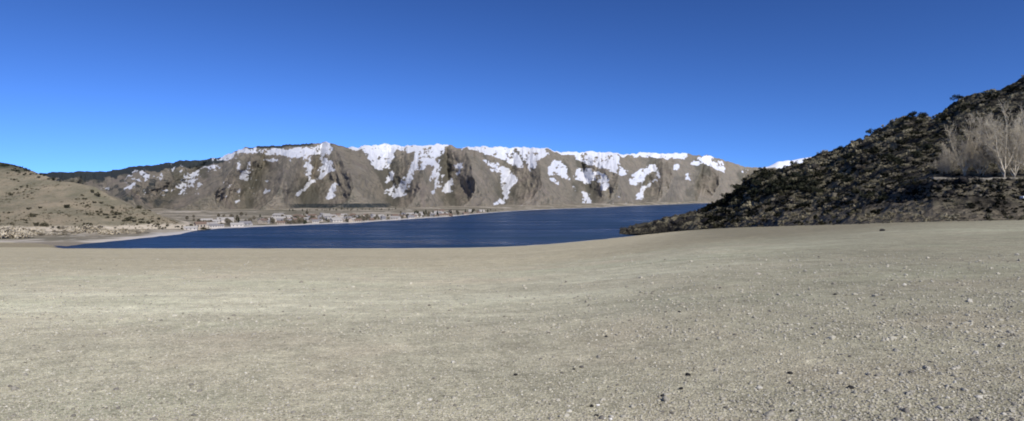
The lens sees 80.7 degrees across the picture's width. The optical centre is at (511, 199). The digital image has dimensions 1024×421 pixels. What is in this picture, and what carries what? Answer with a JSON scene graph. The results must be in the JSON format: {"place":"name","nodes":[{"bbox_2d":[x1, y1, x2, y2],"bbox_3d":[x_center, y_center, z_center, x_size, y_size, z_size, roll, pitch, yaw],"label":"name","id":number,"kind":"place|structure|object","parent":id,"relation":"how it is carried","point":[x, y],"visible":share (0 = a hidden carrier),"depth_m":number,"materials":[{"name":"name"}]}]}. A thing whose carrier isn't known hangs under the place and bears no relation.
{"place":"outdoors","nodes":[
{"label":"outdoors","id":0,"kind":"place"},
{"bbox_2d":[0,162,54,180],"bbox_3d":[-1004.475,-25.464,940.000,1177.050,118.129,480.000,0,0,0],"label":"brush hill","id":1,"kind":"structure","parent":0,"point":[4,170],"depth_m":879.86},
{"bbox_2d":[0,180,201,230],"bbox_3d":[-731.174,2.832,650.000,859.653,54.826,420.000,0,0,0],"label":"tan hill","id":2,"kind":"structure","parent":0,"point":[65,193],"depth_m":612.35,"materials":[{"name":"beige soil"}]},
{"bbox_2d":[0,173,187,228],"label":"hill scrub","id":3,"kind":"object","parent":2,"relation":"on","point":[99,212],"visible":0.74,"depth_m":598.76,"materials":[{"name":"plant"}]},
{"bbox_2d":[0,201,714,245],"bbox_3d":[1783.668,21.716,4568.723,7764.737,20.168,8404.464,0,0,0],"label":"lakeside plain","id":4,"kind":"structure","parent":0,"point":[68,239],"depth_m":1041.66,"materials":[{"name":"beige soil"}]},
{"bbox_2d":[0,225,16,238],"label":"dry bush","id":5,"kind":"object","parent":4,"relation":"on","point":[8,229],"visible":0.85,"depth_m":450.36,"materials":[{"name":"beige plant"}]},
{"bbox_2d":[13,230,32,238],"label":"dry bush","id":6,"kind":"object","parent":4,"relation":"on","point":[25,233],"visible":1,"depth_m":453.58,"materials":[{"name":"beige plant"}]},
{"bbox_2d":[82,224,102,229],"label":"dry bush","id":7,"kind":"object","parent":4,"relation":"on","point":[86,226],"visible":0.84,"depth_m":537.18,"materials":[{"name":"beige plant"}]},
{"bbox_2d":[98,229,118,234],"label":"dry bush","id":8,"kind":"object","parent":4,"relation":"on","point":[107,232],"visible":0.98,"depth_m":500.01,"materials":[{"name":"beige plant"}]},
{"bbox_2d":[184,226,197,229],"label":"house","id":9,"kind":"structure","parent":4,"relation":"on","point":[190,227],"depth_m":585.87,"materials":[{"name":"white"}]},
{"bbox_2d":[194,221,206,227],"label":"house","id":10,"kind":"structure","parent":4,"relation":"on","point":[201,224],"depth_m":615.53,"materials":[{"name":"beige"}]},
{"bbox_2d":[209,224,217,227],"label":"house","id":11,"kind":"structure","parent":4,"relation":"on","point":[213,225],"depth_m":629.37,"materials":[{"name":"white"}]},
{"bbox_2d":[209,219,220,222],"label":"house","id":12,"kind":"structure","parent":4,"relation":"on","point":[216,220],"depth_m":715.64,"materials":[{"name":"white"}]},
{"bbox_2d":[216,217,233,222],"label":"house","id":13,"kind":"structure","parent":4,"relation":"on","point":[223,218],"depth_m":727.86,"materials":[{"name":"white"}]},
{"bbox_2d":[230,222,243,226],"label":"house","id":14,"kind":"structure","parent":4,"relation":"on","point":[240,224],"depth_m":657.61,"materials":[{"name":"white"}]},
{"bbox_2d":[238,221,251,225],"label":"house","id":15,"kind":"structure","parent":4,"relation":"on","point":[246,223],"depth_m":677.47,"materials":[{"name":"white"}]},
{"bbox_2d":[258,218,266,223],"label":"house","id":16,"kind":"structure","parent":4,"relation":"on","point":[262,221],"depth_m":714.58,"materials":[{"name":"beige"}]},
{"bbox_2d":[272,213,284,216],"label":"house","id":17,"kind":"structure","parent":4,"relation":"on","point":[276,214],"depth_m":904.41,"materials":[{"name":"white"}]},
{"bbox_2d":[325,214,336,217],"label":"house","id":18,"kind":"structure","parent":4,"relation":"on","point":[328,215],"depth_m":888.70,"materials":[{"name":"white"}]},
{"bbox_2d":[330,218,342,221],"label":"house","id":19,"kind":"structure","parent":4,"relation":"on","point":[336,219],"depth_m":779.91,"materials":[{"name":"white"}]},
{"bbox_2d":[390,216,400,219],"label":"house","id":20,"kind":"structure","parent":4,"relation":"on","point":[396,217],"depth_m":895.14,"materials":[{"name":"white"}]},
{"bbox_2d":[55,203,710,248],"bbox_3d":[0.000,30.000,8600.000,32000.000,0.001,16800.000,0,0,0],"label":"lake","id":21,"kind":"structure","parent":0,"point":[524,228],"depth_m":550.23,"materials":[{"name":"liquid"}]},
{"bbox_2d":[39,141,776,209],"bbox_3d":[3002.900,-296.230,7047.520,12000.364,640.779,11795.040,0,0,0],"label":"mountains","id":22,"kind":"structure","parent":0,"point":[325,175],"depth_m":2076.28,"materials":[{"name":"stone"}]},
{"bbox_2d":[0,220,1023,420],"bbox_3d":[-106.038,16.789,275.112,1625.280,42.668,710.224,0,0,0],"label":"beach","id":23,"kind":"structure","parent":0,"point":[940,237],"depth_m":12.23,"materials":[{"name":"grey gravel"}]},
{"bbox_2d":[5,227,26,237],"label":"dry bush","id":24,"kind":"object","parent":23,"relation":"on","point":[11,235],"visible":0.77,"depth_m":454.65,"materials":[{"name":"beige plant"}]},
{"bbox_2d":[662,396,669,401],"bbox_3d":[1.601,2.083,6.272,0.078,0.080,0.105,-18,-30,11],"label":"pebble","id":25,"kind":"object","parent":23,"relation":"on","point":[666,398],"visible":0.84,"depth_m":6.24,"materials":[{"name":"white stone"}]},
{"bbox_2d":[764,411,774,416],"bbox_3d":[2.396,2.003,5.611,0.095,0.066,0.076,0,0,-21],"label":"pebble","id":26,"kind":"object","parent":23,"relation":"on","point":[769,413],"visible":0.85,"depth_m":5.59,"materials":[{"name":"beige stone"}]},
{"bbox_2d":[901,408,909,412],"bbox_3d":[3.630,1.948,5.554,0.052,0.056,0.085,-1,-2,-1],"label":"pebble","id":27,"kind":"object","parent":23,"relation":"on","point":[906,410],"visible":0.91,"depth_m":5.54,"materials":[{"name":"grey stone"}]},
{"bbox_2d":[0,0,1023,172],"label":"sky","id":28,"kind":"structure","parent":0,"point":[86,85],"materials":[{"name":"blue"}]},
{"bbox_2d":[762,157,809,168],"bbox_3d":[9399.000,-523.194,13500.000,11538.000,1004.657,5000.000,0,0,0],"label":"snow mountain","id":29,"kind":"structure","parent":0,"point":[779,164],"depth_m":13344.30,"materials":[{"name":"white snow"}]},
{"bbox_2d":[619,76,1023,234],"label":"lava hill","id":30,"kind":"structure","parent":0,"point":[934,207],"depth_m":248.28,"materials":[{"name":"brown stone"}]},
{"bbox_2d":[746,188,758,193],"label":"juniper","id":31,"kind":"object","parent":30,"relation":"on","point":[755,189],"visible":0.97,"depth_m":408.03,"materials":[{"name":"green plant"}]},
{"bbox_2d":[750,179,761,185],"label":"juniper","id":32,"kind":"object","parent":30,"relation":"on","point":[756,182],"visible":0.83,"depth_m":414.70,"materials":[{"name":"green plant"}]},
{"bbox_2d":[762,173,773,179],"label":"juniper","id":33,"kind":"object","parent":30,"relation":"on","point":[770,175],"visible":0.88,"depth_m":411.97,"materials":[{"name":"green plant"}]},
{"bbox_2d":[764,186,778,193],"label":"juniper","id":34,"kind":"object","parent":30,"relation":"on","point":[767,190],"visible":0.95,"depth_m":371.95,"materials":[{"name":"green plant"}]},
{"bbox_2d":[767,179,777,185],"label":"juniper","id":35,"kind":"object","parent":30,"relation":"on","point":[773,182],"visible":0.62,"depth_m":386.23,"materials":[{"name":"green plant"}]},
{"bbox_2d":[772,182,800,190],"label":"juniper","id":36,"kind":"object","parent":30,"relation":"on","point":[785,187],"visible":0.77,"depth_m":360.71,"materials":[{"name":"green plant"}]},
{"bbox_2d":[785,171,801,178],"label":"juniper","id":37,"kind":"object","parent":30,"relation":"on","point":[794,173],"visible":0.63,"depth_m":382.10,"materials":[{"name":"green plant"}]},
{"bbox_2d":[780,176,808,184],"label":"juniper","id":38,"kind":"object","parent":30,"relation":"on","point":[793,182],"visible":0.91,"depth_m":364.21,"materials":[{"name":"green plant"}]},
{"bbox_2d":[795,182,814,190],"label":"juniper","id":39,"kind":"object","parent":30,"relation":"on","point":[803,185],"visible":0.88,"depth_m":330.65,"materials":[{"name":"green plant"}]},
{"bbox_2d":[795,174,814,179],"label":"juniper","id":40,"kind":"object","parent":30,"relation":"on","point":[800,177],"visible":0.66,"depth_m":361.94,"materials":[{"name":"green plant"}]},
{"bbox_2d":[803,208,815,211],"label":"grey bush","id":41,"kind":"object","parent":30,"relation":"on","point":[811,209],"visible":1,"depth_m":269.47,"materials":[{"name":"grey plant"}]},
{"bbox_2d":[807,180,822,187],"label":"juniper","id":42,"kind":"object","parent":30,"relation":"on","point":[815,182],"visible":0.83,"depth_m":329.35,"materials":[{"name":"green plant"}]},
{"bbox_2d":[810,186,824,192],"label":"juniper","id":43,"kind":"object","parent":30,"relation":"on","point":[817,189],"visible":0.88,"depth_m":301.13,"materials":[{"name":"green plant"}]},
{"bbox_2d":[622,83,1023,234],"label":"lava rubble","id":44,"kind":"object","parent":30,"relation":"on","point":[967,189],"visible":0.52,"depth_m":212.62,"materials":[{"name":"grey stone"}]},
{"bbox_2d":[835,173,844,178],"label":"juniper","id":45,"kind":"object","parent":30,"relation":"on","point":[838,176],"visible":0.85,"depth_m":301.30,"materials":[{"name":"green plant"}]},
{"bbox_2d":[842,176,854,182],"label":"juniper","id":46,"kind":"object","parent":30,"relation":"on","point":[849,179],"visible":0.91,"depth_m":268.63,"materials":[{"name":"green plant"}]},
{"bbox_2d":[845,152,856,158],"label":"juniper","id":47,"kind":"object","parent":30,"relation":"on","point":[851,154],"visible":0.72,"depth_m":335.83,"materials":[{"name":"green plant"}]},
{"bbox_2d":[700,75,1023,228],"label":"hill brush","id":48,"kind":"object","parent":30,"relation":"on","point":[819,174],"visible":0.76,"depth_m":270.66,"materials":[{"name":"plant"}]},
{"bbox_2d":[858,191,880,197],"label":"juniper","id":49,"kind":"object","parent":30,"relation":"on","point":[869,194],"visible":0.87,"depth_m":202.55,"materials":[{"name":"green plant"}]},
{"bbox_2d":[865,128,876,133],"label":"juniper","id":50,"kind":"object","parent":30,"relation":"on","point":[869,131],"visible":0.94,"depth_m":361.81,"materials":[{"name":"green plant"}]},
{"bbox_2d":[877,194,888,201],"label":"juniper","id":51,"kind":"object","parent":30,"relation":"on","point":[882,198],"visible":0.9,"depth_m":190.05,"materials":[{"name":"green plant"}]},
{"bbox_2d":[885,153,894,160],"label":"juniper","id":52,"kind":"object","parent":30,"relation":"on","point":[891,157],"visible":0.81,"depth_m":258.26,"materials":[{"name":"green plant"}]},
{"bbox_2d":[893,157,904,164],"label":"juniper","id":53,"kind":"object","parent":30,"relation":"on","point":[896,160],"visible":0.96,"depth_m":240.56,"materials":[{"name":"green plant"}]},
{"bbox_2d":[906,157,913,162],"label":"lava boulder","id":54,"kind":"object","parent":30,"relation":"on","point":[909,159],"visible":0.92,"depth_m":237.90,"materials":[{"name":"grey stone"}]},
{"bbox_2d":[908,111,921,115],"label":"juniper","id":55,"kind":"object","parent":30,"relation":"on","point":[912,113],"visible":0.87,"depth_m":333.10,"materials":[{"name":"green plant"}]},
{"bbox_2d":[910,150,923,157],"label":"juniper","id":56,"kind":"object","parent":30,"relation":"on","point":[916,153],"visible":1,"depth_m":238.28,"materials":[{"name":"green plant"}]},
{"bbox_2d":[919,112,927,117],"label":"juniper","id":57,"kind":"object","parent":30,"relation":"on","point":[923,114],"visible":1,"depth_m":322.42,"materials":[{"name":"green plant"}]},
{"bbox_2d":[919,143,933,149],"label":"juniper","id":58,"kind":"object","parent":30,"relation":"on","point":[927,146],"visible":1,"depth_m":246.89,"materials":[{"name":"green plant"}]},
{"bbox_2d":[932,141,961,173],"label":"bare tree","id":59,"kind":"object","parent":30,"relation":"on","point":[947,167],"visible":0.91,"depth_m":184.96,"materials":[{"name":"grey plant"}]},
{"bbox_2d":[950,94,963,100],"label":"juniper","id":60,"kind":"object","parent":30,"relation":"on","point":[958,97],"visible":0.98,"depth_m":299.54,"materials":[{"name":"green plant"}]},
{"bbox_2d":[959,176,967,182],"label":"lava boulder","id":61,"kind":"object","parent":30,"relation":"on","point":[962,179],"visible":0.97,"depth_m":162.76,"materials":[{"name":"grey stone"}]},
{"bbox_2d":[943,112,992,175],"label":"bare tree","id":62,"kind":"object","parent":30,"relation":"on","point":[965,151],"visible":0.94,"depth_m":177.02,"materials":[{"name":"brown plant"}]},
{"bbox_2d":[959,132,997,175],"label":"bare tree","id":63,"kind":"object","parent":30,"relation":"on","point":[980,160],"visible":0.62,"depth_m":175.13,"materials":[{"name":"grey plant"}]},
{"bbox_2d":[970,98,1023,177],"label":"bare tree","id":64,"kind":"object","parent":30,"relation":"on","point":[989,143],"visible":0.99,"depth_m":166.98,"materials":[{"name":"beige plant"}]},
{"bbox_2d":[998,115,1015,120],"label":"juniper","id":65,"kind":"object","parent":30,"relation":"on","point":[999,118],"visible":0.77,"depth_m":233.08,"materials":[{"name":"green plant"}]},
{"bbox_2d":[994,127,1023,176],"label":"bare tree","id":66,"kind":"object","parent":30,"relation":"on","point":[1018,153],"visible":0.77,"depth_m":166.87,"materials":[{"name":"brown plant"}]},
{"bbox_2d":[994,105,1023,166],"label":"bare tree","id":67,"kind":"object","parent":30,"relation":"on","point":[1021,127],"visible":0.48,"depth_m":168.86,"materials":[{"name":"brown plant"}]},
{"bbox_2d":[931,177,1018,179],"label":"road","id":68,"kind":"structure","parent":0,"point":[936,178],"depth_m":167.42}
]}

